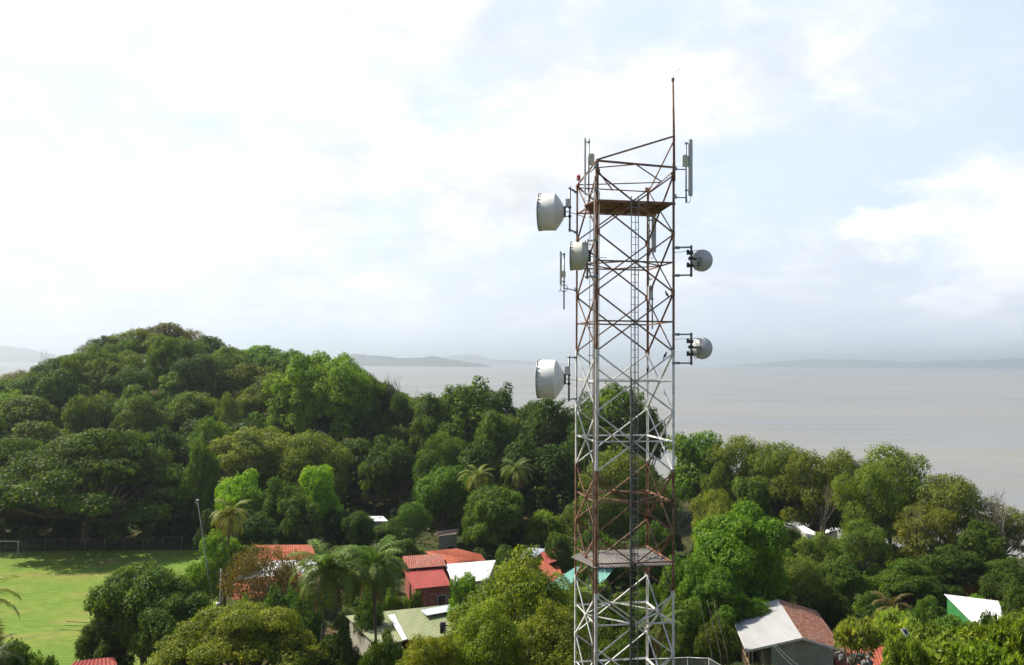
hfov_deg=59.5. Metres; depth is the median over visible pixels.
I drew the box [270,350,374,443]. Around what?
broadleaf tree
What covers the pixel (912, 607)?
shrub
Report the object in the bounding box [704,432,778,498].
broadleaf tree
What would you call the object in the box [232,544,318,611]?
orange roofed hall
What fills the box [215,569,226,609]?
utility pole
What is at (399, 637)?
lean to
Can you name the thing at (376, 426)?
broadleaf tree
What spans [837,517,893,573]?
broadleaf tree
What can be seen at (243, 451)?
broadleaf tree
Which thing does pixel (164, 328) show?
broadleaf tree
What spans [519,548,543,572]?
grey roofed house
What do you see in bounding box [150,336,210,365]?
broadleaf tree
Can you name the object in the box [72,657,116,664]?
red shed
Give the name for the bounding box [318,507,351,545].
broadleaf tree
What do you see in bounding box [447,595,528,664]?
broadleaf tree
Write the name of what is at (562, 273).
panel antenna
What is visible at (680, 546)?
shrub
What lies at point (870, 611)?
shrub
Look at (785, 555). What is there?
shrub
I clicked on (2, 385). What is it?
broadleaf tree
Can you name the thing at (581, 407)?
vine covered tree
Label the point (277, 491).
broadleaf tree
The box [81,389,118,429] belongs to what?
broadleaf tree
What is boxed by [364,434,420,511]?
broadleaf tree
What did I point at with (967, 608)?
green walled house
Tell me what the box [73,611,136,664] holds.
broadleaf tree
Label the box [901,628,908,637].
solar lamp
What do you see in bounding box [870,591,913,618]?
wilted palm
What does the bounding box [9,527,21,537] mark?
shrub
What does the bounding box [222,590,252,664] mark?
shrub
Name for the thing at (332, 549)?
broadleaf tree
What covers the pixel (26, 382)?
broadleaf tree
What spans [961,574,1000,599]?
brick shed
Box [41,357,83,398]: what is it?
broadleaf tree
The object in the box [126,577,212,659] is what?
broadleaf tree
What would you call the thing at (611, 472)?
broadleaf tree
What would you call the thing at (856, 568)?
shrub
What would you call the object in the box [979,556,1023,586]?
broadleaf tree
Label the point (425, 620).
green roofed house
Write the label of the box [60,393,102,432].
broadleaf tree
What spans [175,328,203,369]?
broadleaf tree
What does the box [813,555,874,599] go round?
broadleaf tree
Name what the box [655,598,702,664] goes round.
broadleaf tree
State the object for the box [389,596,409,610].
shrub
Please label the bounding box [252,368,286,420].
broadleaf tree
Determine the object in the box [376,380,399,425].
broadleaf tree
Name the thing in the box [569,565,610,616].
broadleaf tree
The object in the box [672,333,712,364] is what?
dish antenna
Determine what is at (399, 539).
shrub
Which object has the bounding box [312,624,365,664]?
broadleaf tree
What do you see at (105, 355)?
broadleaf tree
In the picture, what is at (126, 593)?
broadleaf tree
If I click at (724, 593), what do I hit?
broadleaf tree
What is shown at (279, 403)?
broadleaf tree
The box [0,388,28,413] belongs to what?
broadleaf tree
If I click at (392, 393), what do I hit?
bare tree
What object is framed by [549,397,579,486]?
vine covered tree
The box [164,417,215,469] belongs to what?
broadleaf tree
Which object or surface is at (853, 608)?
shrub
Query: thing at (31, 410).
broadleaf tree
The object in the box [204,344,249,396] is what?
broadleaf tree
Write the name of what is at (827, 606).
broadleaf tree
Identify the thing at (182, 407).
broadleaf tree
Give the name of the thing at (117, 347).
broadleaf tree
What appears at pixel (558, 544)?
broadleaf tree
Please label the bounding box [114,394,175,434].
broadleaf tree
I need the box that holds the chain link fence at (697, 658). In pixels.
[649,657,719,664]
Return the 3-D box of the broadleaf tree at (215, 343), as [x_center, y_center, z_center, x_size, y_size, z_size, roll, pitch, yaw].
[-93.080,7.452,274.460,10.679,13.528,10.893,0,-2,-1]
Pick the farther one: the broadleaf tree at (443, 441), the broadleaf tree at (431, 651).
the broadleaf tree at (443, 441)
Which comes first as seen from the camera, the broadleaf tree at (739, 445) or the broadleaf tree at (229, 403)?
the broadleaf tree at (739, 445)
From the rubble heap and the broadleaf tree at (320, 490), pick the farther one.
the broadleaf tree at (320, 490)
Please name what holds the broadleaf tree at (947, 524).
on the ground
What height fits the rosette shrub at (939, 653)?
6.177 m
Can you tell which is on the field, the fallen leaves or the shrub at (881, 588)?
the fallen leaves
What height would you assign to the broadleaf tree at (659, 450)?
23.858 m
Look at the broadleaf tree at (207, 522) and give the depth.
139.88 m
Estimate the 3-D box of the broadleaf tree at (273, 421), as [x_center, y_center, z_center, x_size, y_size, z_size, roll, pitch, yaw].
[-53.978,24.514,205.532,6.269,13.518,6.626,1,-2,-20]
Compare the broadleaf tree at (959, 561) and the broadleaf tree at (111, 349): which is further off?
the broadleaf tree at (111, 349)
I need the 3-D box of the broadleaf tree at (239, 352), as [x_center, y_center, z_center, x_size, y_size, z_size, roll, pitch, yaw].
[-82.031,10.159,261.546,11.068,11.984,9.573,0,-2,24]
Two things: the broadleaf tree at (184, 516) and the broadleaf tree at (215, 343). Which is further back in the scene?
the broadleaf tree at (215, 343)
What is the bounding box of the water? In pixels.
[0,362,1023,557]
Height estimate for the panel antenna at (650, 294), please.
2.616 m
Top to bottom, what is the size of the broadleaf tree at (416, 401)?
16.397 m
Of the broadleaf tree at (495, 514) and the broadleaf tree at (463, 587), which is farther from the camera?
the broadleaf tree at (495, 514)
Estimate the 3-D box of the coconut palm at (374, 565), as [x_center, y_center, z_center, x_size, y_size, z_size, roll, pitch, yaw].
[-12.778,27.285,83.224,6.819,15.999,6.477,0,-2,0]
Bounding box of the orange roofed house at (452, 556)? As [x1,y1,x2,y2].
[425,548,485,577]
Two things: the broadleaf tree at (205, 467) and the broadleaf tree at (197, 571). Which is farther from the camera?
the broadleaf tree at (205, 467)
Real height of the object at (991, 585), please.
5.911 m
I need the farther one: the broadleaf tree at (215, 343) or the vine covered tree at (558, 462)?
the broadleaf tree at (215, 343)
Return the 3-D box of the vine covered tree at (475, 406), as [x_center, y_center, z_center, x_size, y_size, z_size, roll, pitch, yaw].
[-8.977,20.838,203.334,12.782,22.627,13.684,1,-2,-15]
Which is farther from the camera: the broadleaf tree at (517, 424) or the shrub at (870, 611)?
the broadleaf tree at (517, 424)
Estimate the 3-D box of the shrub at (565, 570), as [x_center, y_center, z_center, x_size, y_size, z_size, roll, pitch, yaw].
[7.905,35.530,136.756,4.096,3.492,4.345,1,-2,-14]
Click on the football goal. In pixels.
(18, 547)
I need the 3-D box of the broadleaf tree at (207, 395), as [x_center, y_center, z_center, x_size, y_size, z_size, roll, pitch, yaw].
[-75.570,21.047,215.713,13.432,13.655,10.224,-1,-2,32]
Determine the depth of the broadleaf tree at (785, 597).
98.24 m
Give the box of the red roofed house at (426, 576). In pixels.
[403,554,450,606]
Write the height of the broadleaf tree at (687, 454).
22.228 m
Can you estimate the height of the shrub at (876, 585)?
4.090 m
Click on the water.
(968, 423)
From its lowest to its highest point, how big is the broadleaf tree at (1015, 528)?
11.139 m
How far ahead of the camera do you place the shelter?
146.80 m
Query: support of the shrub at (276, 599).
on the ground
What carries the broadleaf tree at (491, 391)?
on the ground
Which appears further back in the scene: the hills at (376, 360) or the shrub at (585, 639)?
the hills at (376, 360)
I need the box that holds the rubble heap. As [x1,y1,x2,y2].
[834,651,873,664]
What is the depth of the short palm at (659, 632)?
70.91 m
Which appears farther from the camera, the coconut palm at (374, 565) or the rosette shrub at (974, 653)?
the coconut palm at (374, 565)
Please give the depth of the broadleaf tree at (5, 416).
207.59 m
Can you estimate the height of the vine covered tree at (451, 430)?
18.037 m
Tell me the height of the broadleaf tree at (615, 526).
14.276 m
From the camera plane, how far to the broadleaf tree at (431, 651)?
58.79 m
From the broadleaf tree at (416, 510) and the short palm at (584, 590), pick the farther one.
the broadleaf tree at (416, 510)
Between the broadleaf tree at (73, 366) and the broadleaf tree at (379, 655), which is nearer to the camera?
the broadleaf tree at (379, 655)
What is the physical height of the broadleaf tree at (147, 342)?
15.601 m
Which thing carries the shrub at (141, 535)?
on the ground
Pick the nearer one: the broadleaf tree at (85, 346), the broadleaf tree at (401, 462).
the broadleaf tree at (401, 462)
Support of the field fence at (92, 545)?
on the field
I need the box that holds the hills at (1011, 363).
[722,358,1023,368]
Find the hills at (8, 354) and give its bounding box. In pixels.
[0,345,62,362]
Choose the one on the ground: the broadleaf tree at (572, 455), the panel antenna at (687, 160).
the broadleaf tree at (572, 455)
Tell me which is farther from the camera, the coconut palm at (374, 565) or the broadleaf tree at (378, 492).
the broadleaf tree at (378, 492)
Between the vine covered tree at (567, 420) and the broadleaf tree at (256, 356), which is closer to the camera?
the vine covered tree at (567, 420)
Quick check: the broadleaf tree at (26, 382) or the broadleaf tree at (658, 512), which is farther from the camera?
the broadleaf tree at (26, 382)
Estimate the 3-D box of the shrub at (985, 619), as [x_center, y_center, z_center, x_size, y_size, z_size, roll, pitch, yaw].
[34.756,23.704,65.163,2.635,7.129,2.702,1,-2,-5]
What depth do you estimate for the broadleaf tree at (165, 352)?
241.59 m
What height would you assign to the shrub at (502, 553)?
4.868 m
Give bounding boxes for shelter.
[437,528,458,549]
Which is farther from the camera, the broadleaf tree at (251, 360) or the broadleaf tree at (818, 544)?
the broadleaf tree at (251, 360)
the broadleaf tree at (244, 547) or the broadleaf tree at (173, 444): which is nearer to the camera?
the broadleaf tree at (244, 547)
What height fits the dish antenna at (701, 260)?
1.434 m
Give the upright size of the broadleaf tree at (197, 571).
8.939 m
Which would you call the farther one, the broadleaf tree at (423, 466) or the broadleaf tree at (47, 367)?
the broadleaf tree at (47, 367)
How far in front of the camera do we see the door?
116.03 m
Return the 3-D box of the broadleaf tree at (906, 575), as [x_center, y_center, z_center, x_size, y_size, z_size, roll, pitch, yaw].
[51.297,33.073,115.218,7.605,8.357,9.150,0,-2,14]
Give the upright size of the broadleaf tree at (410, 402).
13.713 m
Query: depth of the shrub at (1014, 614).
91.41 m
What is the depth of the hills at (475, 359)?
16803.90 m
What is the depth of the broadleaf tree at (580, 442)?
175.54 m
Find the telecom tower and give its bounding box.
[571,68,679,664]
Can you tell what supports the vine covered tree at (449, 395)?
on the ground
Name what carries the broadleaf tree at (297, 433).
on the ground
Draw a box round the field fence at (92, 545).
[4,537,181,551]
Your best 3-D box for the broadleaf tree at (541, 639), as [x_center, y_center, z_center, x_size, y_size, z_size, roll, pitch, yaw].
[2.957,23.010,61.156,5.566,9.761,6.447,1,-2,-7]
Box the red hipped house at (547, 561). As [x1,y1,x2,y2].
[538,550,564,580]
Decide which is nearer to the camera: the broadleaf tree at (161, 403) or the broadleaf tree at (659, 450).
the broadleaf tree at (659, 450)
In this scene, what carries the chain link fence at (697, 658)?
on the ground
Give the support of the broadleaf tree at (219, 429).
on the ground
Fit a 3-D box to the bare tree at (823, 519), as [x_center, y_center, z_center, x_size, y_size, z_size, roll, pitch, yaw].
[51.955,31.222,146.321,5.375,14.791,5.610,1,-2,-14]
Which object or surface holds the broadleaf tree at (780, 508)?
on the ground
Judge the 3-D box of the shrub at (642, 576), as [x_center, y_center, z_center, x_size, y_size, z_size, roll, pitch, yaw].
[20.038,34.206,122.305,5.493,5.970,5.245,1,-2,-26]
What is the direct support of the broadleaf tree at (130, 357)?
on the ground
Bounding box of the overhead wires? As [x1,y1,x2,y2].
[60,621,125,631]
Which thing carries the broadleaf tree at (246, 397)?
on the ground
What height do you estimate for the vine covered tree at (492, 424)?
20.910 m
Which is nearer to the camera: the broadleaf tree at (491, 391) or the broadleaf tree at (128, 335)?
the broadleaf tree at (491, 391)
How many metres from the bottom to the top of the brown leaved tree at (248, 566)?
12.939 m
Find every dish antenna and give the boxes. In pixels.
[672,245,712,276]
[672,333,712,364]
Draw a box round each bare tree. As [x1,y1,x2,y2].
[385,375,421,413]
[814,479,841,539]
[905,504,930,555]
[971,487,1012,554]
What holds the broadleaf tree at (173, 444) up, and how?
on the ground
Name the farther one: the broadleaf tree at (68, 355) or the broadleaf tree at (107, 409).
the broadleaf tree at (68, 355)
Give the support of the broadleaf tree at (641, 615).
on the ground
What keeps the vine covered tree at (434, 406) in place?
on the ground
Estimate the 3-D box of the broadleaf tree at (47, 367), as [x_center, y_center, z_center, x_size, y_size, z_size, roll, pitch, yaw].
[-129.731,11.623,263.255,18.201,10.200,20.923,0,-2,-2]
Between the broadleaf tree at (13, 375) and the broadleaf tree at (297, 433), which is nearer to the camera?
the broadleaf tree at (297, 433)
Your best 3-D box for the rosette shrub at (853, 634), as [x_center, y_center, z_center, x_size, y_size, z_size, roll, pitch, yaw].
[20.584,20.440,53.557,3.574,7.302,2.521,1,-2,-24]
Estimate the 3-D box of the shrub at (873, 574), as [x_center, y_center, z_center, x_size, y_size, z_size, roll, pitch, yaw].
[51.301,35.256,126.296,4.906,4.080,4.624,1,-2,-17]
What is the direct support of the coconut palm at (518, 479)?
on the ground
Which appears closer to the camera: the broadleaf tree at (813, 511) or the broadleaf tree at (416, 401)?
the broadleaf tree at (813, 511)
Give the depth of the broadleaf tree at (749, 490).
148.25 m
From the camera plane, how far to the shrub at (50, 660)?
55.06 m
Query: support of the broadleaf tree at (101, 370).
on the ground
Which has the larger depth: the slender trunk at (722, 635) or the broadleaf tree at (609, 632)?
the broadleaf tree at (609, 632)
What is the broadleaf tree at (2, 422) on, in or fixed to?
on the ground
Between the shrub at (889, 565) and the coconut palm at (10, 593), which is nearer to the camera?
the coconut palm at (10, 593)
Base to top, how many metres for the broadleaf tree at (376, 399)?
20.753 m
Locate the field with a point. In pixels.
(48, 605)
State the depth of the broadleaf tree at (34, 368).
264.60 m
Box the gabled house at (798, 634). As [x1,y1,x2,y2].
[734,599,844,664]
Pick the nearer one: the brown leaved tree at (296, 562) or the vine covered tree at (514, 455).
the brown leaved tree at (296, 562)
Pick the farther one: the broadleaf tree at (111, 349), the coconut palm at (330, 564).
the broadleaf tree at (111, 349)
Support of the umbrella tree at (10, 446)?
on the ground
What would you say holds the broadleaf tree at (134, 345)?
on the ground
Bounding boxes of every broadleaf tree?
[0,368,34,380]
[0,377,15,382]
[0,381,14,400]
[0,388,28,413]
[0,394,70,440]
[0,410,23,425]
[0,418,5,439]
[0,420,76,448]
[3,370,60,403]
[6,371,38,400]
[29,364,45,374]
[31,367,91,432]
[37,355,88,375]
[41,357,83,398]
[57,353,81,357]
[58,354,86,392]
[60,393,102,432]
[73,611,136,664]
[74,337,92,355]
[74,344,119,397]
[81,355,122,413]
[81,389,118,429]
[82,554,192,664]
[85,335,120,353]
[90,456,116,492]
[98,342,122,362]
[99,363,155,399]
[105,339,129,366]
[108,328,149,344]
[108,403,136,431]
[112,349,147,381]
[112,384,154,425]
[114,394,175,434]
[117,338,146,364]
[123,428,143,502]
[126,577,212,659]
[137,322,193,342]
[139,424,186,489]
[141,333,166,378]
[143,335,186,398]
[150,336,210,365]
[152,371,190,401]
[154,397,182,433]
[163,390,222,455]
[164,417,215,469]
[168,464,203,537]
[169,352,229,398]
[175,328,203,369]
[176,435,223,529]
[184,391,223,426]
[184,554,220,599]
[186,415,233,474]
[193,509,231,544]
[196,335,225,355]
[199,528,241,601]
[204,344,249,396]
[208,426,330,511]
[213,348,248,369]
[214,391,246,427]
[214,467,273,522]
[218,361,272,416]
[221,419,273,467]
[225,509,281,552]
[228,544,256,580]
[235,384,269,417]
[242,345,282,364]
[242,411,267,427]
[246,353,266,372]
[246,475,312,544]
[252,352,264,368]
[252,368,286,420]
[254,348,321,377]
[260,432,338,458]
[261,362,323,435]
[264,411,289,434]
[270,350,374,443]
[277,492,322,546]
[278,429,354,502]
[297,464,343,550]
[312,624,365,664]
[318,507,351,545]
[327,545,358,583]
[332,437,373,504]
[340,509,377,554]
[349,406,391,451]
[350,560,403,587]
[354,389,418,437]
[358,455,391,515]
[358,627,405,664]
[364,374,386,430]
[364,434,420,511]
[373,521,397,550]
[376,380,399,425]
[384,423,411,490]
[384,501,435,540]
[385,538,427,569]
[386,392,416,439]
[405,414,437,463]
[408,397,448,454]
[410,449,439,525]
[412,464,475,530]
[417,430,465,468]
[443,541,581,664]
[445,571,479,635]
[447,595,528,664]
[461,515,479,551]
[463,484,524,549]
[479,389,503,410]
[488,413,524,490]
[492,447,544,508]
[502,519,542,547]
[517,596,591,664]
[523,509,568,548]
[540,531,577,571]
[556,434,585,490]
[556,488,638,548]
[565,411,610,493]
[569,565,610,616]
[572,526,625,586]
[577,442,656,539]
[583,382,652,473]
[585,591,645,664]
[598,626,649,664]
[619,472,683,539]
[620,405,669,479]
[626,521,676,590]
[635,583,665,663]
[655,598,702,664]
[657,553,718,623]
[664,430,731,527]
[686,566,771,642]
[688,488,735,549]
[691,497,793,637]
[693,614,740,664]
[700,462,737,514]
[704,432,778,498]
[730,475,777,522]
[737,438,827,537]
[763,474,797,524]
[769,447,844,533]
[773,590,793,603]
[781,556,834,606]
[789,478,842,536]
[792,530,840,568]
[803,585,852,629]
[809,445,880,531]
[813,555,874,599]
[830,462,910,564]
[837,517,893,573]
[853,590,885,618]
[859,442,933,556]
[876,558,945,608]
[891,497,961,559]
[896,472,1010,548]
[912,543,985,587]
[914,595,947,622]
[955,517,1009,574]
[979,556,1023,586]
[984,505,1023,555]
[1000,576,1023,615]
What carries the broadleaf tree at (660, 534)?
on the ground
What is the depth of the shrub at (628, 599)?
113.62 m
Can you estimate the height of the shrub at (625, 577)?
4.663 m
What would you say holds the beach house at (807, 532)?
on the ground
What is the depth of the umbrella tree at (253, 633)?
71.43 m
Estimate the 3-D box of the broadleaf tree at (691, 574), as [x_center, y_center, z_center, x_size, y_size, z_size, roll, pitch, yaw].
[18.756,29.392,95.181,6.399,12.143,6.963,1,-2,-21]
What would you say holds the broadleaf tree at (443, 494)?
on the ground
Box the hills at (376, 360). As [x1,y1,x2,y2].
[340,353,492,366]
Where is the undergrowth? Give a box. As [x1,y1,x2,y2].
[0,378,1023,657]
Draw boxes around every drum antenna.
[535,355,579,400]
[536,186,585,233]
[569,239,603,278]
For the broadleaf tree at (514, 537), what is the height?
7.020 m
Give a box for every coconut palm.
[0,575,21,641]
[209,498,253,606]
[286,538,367,641]
[340,535,409,638]
[457,464,495,551]
[500,457,533,547]
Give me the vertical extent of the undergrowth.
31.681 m
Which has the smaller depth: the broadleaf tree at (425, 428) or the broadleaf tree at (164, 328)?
the broadleaf tree at (425, 428)
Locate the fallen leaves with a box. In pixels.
[0,551,169,568]
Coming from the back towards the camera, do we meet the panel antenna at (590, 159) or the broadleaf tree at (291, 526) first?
the broadleaf tree at (291, 526)
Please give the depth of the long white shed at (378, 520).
158.73 m
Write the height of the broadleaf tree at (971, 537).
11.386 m
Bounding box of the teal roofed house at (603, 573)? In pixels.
[548,566,614,609]
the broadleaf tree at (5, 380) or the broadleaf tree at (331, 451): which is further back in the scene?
the broadleaf tree at (5, 380)
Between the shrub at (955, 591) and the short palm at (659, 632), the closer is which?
the short palm at (659, 632)
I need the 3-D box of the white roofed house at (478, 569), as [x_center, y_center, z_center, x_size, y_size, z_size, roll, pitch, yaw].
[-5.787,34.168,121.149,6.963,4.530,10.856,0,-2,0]
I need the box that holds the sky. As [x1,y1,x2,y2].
[0,0,1023,365]
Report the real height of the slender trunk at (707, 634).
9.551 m
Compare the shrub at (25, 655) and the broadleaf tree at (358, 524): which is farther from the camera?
the broadleaf tree at (358, 524)
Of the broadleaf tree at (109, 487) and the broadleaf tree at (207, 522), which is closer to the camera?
the broadleaf tree at (207, 522)
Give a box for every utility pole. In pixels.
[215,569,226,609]
[439,621,446,654]
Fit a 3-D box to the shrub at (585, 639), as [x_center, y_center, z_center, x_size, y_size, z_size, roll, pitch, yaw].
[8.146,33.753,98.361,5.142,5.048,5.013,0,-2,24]
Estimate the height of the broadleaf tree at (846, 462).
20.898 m
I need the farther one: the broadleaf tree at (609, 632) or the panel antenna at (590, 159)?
the broadleaf tree at (609, 632)
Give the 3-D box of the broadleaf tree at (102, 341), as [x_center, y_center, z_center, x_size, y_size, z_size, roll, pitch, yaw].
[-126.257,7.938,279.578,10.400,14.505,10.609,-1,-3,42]
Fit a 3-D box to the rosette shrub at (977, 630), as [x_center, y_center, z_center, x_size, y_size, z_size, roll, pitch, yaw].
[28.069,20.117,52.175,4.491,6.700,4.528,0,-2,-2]
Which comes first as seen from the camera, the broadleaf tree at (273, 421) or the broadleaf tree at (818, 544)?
the broadleaf tree at (818, 544)
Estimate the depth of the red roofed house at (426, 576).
118.60 m
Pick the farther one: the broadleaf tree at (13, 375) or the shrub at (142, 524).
the broadleaf tree at (13, 375)
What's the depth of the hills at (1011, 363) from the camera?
16622.13 m
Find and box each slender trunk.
[698,598,712,664]
[707,601,721,664]
[714,603,728,664]
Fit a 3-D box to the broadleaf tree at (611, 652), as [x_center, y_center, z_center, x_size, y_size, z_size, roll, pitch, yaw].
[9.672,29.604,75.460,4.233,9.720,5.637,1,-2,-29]
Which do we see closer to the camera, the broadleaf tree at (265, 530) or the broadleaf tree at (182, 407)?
the broadleaf tree at (265, 530)
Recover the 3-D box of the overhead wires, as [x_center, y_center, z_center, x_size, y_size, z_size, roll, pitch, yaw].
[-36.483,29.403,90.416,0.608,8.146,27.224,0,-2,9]
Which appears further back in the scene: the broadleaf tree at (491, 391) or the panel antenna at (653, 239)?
the broadleaf tree at (491, 391)
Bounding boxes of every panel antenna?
[559,251,577,308]
[583,138,598,200]
[646,214,655,258]
[646,277,653,328]
[673,138,692,202]
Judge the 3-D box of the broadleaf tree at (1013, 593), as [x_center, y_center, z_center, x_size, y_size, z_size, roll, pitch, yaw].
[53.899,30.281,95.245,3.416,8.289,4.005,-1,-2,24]
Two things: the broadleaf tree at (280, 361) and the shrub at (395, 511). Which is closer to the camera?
the shrub at (395, 511)
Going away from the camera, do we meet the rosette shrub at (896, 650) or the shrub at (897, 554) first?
the rosette shrub at (896, 650)
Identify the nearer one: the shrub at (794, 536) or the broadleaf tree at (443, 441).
the shrub at (794, 536)
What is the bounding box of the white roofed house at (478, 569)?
[446,560,495,602]
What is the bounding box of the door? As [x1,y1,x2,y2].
[437,595,445,605]
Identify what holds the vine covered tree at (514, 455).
on the ground
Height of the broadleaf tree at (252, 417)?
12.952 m
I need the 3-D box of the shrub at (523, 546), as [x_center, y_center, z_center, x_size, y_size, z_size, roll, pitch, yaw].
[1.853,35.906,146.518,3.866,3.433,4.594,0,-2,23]
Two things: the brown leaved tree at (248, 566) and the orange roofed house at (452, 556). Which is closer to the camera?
the brown leaved tree at (248, 566)
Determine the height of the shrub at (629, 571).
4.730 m
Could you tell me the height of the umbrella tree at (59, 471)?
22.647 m
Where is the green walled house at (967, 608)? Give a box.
[944,594,1001,621]
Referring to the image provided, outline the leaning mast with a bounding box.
[196,499,213,606]
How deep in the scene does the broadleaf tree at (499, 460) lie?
180.34 m
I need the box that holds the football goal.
[0,541,23,555]
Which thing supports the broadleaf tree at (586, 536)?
on the ground
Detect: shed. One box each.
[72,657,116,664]
[319,516,387,542]
[833,646,883,664]
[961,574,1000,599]
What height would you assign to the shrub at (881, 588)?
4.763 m
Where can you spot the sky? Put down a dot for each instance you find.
(361, 177)
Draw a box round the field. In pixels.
[0,550,217,664]
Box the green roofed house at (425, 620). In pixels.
[383,605,457,663]
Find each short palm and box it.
[0,633,28,664]
[550,571,605,632]
[635,609,686,664]
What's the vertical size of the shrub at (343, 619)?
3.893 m
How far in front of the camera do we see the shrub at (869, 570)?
132.22 m
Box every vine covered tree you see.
[409,392,452,452]
[431,415,473,476]
[440,384,470,437]
[447,375,494,451]
[456,436,502,489]
[469,408,521,487]
[488,381,521,441]
[498,433,543,517]
[515,399,545,441]
[524,398,563,491]
[529,442,580,525]
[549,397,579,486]
[578,391,591,421]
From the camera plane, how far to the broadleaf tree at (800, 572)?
105.75 m
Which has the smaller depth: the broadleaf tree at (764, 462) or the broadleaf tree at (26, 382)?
the broadleaf tree at (764, 462)
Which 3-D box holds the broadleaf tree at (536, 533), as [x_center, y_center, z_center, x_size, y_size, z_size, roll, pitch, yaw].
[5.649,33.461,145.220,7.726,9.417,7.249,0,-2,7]
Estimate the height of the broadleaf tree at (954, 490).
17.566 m
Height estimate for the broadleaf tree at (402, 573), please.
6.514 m
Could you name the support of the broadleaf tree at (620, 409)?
on the ground
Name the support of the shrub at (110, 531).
on the ground
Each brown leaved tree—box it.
[217,542,303,606]
[274,547,323,607]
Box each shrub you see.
[0,637,44,664]
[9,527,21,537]
[26,652,58,664]
[51,519,80,540]
[97,520,132,543]
[134,516,161,531]
[136,531,152,541]
[187,514,203,531]
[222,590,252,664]
[261,582,303,653]
[295,594,325,646]
[332,609,356,636]
[342,584,379,611]
[351,592,384,638]
[380,588,400,611]
[382,534,406,546]
[389,503,412,517]
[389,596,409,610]
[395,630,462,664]
[408,589,423,608]
[472,540,496,550]
[473,547,497,560]
[494,564,510,584]
[495,544,519,566]
[512,607,530,620]
[514,542,533,549]
[561,560,574,572]
[573,619,604,655]
[612,567,629,586]
[621,587,653,610]
[625,566,639,576]
[636,575,657,591]
[638,568,662,589]
[675,534,684,551]
[776,548,795,565]
[783,528,807,559]
[810,599,852,630]
[817,545,844,559]
[832,614,884,664]
[841,563,862,575]
[850,602,857,615]
[854,575,882,596]
[856,604,884,644]
[862,563,880,572]
[862,570,880,576]
[871,604,919,647]
[875,584,905,608]
[880,632,926,664]
[884,544,919,566]
[886,543,898,556]
[886,558,902,570]
[896,619,965,650]
[898,639,969,664]
[905,604,926,615]
[910,599,927,624]
[931,612,976,630]
[931,622,981,640]
[940,585,966,608]
[947,636,1023,664]
[954,620,1023,662]
[968,593,1003,605]
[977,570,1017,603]
[979,609,993,626]
[985,612,1023,664]
[1001,607,1023,621]
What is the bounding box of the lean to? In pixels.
[346,614,406,654]
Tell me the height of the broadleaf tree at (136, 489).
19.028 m
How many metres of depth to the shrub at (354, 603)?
111.77 m
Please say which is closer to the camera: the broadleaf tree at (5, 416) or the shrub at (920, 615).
the shrub at (920, 615)
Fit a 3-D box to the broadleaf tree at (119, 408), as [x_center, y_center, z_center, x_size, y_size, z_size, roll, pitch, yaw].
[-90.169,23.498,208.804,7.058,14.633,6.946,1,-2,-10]
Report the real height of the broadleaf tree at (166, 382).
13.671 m
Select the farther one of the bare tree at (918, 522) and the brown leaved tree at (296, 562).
the bare tree at (918, 522)
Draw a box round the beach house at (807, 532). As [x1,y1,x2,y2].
[798,525,838,540]
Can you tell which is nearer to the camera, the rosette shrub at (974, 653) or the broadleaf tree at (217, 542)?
the rosette shrub at (974, 653)
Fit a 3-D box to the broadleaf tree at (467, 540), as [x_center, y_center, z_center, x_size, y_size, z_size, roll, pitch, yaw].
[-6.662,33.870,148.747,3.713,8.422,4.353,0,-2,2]
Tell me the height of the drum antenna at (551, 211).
2.196 m
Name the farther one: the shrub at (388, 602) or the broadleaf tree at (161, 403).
the broadleaf tree at (161, 403)
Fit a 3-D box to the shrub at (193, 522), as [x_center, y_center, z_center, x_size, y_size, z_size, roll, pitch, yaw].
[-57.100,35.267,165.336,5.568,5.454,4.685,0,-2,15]
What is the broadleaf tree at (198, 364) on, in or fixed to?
on the ground
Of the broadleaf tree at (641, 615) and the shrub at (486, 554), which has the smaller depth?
the broadleaf tree at (641, 615)
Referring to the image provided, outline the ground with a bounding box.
[0,371,1023,664]
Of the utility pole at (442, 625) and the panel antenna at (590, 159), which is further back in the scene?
the utility pole at (442, 625)
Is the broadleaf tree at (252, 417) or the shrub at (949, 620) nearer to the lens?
the shrub at (949, 620)
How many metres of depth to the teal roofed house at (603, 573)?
118.70 m
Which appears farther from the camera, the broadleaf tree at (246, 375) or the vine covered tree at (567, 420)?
the broadleaf tree at (246, 375)
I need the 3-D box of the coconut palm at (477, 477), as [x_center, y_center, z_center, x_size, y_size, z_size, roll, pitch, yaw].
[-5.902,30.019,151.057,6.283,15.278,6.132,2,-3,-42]
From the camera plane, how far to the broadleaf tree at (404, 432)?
190.14 m
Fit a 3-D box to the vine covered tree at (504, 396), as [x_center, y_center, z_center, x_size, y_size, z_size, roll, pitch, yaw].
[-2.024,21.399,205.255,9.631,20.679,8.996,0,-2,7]
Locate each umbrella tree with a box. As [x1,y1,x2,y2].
[0,427,195,545]
[0,437,51,517]
[139,599,329,664]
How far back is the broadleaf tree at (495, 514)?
142.57 m
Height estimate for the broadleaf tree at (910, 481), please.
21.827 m
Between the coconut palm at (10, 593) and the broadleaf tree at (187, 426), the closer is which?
the coconut palm at (10, 593)
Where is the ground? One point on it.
(682, 531)
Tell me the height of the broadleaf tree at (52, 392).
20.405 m
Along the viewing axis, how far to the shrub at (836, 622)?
99.50 m
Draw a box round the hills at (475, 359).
[444,354,587,365]
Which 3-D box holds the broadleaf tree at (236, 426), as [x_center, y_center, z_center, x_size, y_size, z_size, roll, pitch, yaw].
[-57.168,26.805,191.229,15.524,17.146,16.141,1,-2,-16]
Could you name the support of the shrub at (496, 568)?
on the ground

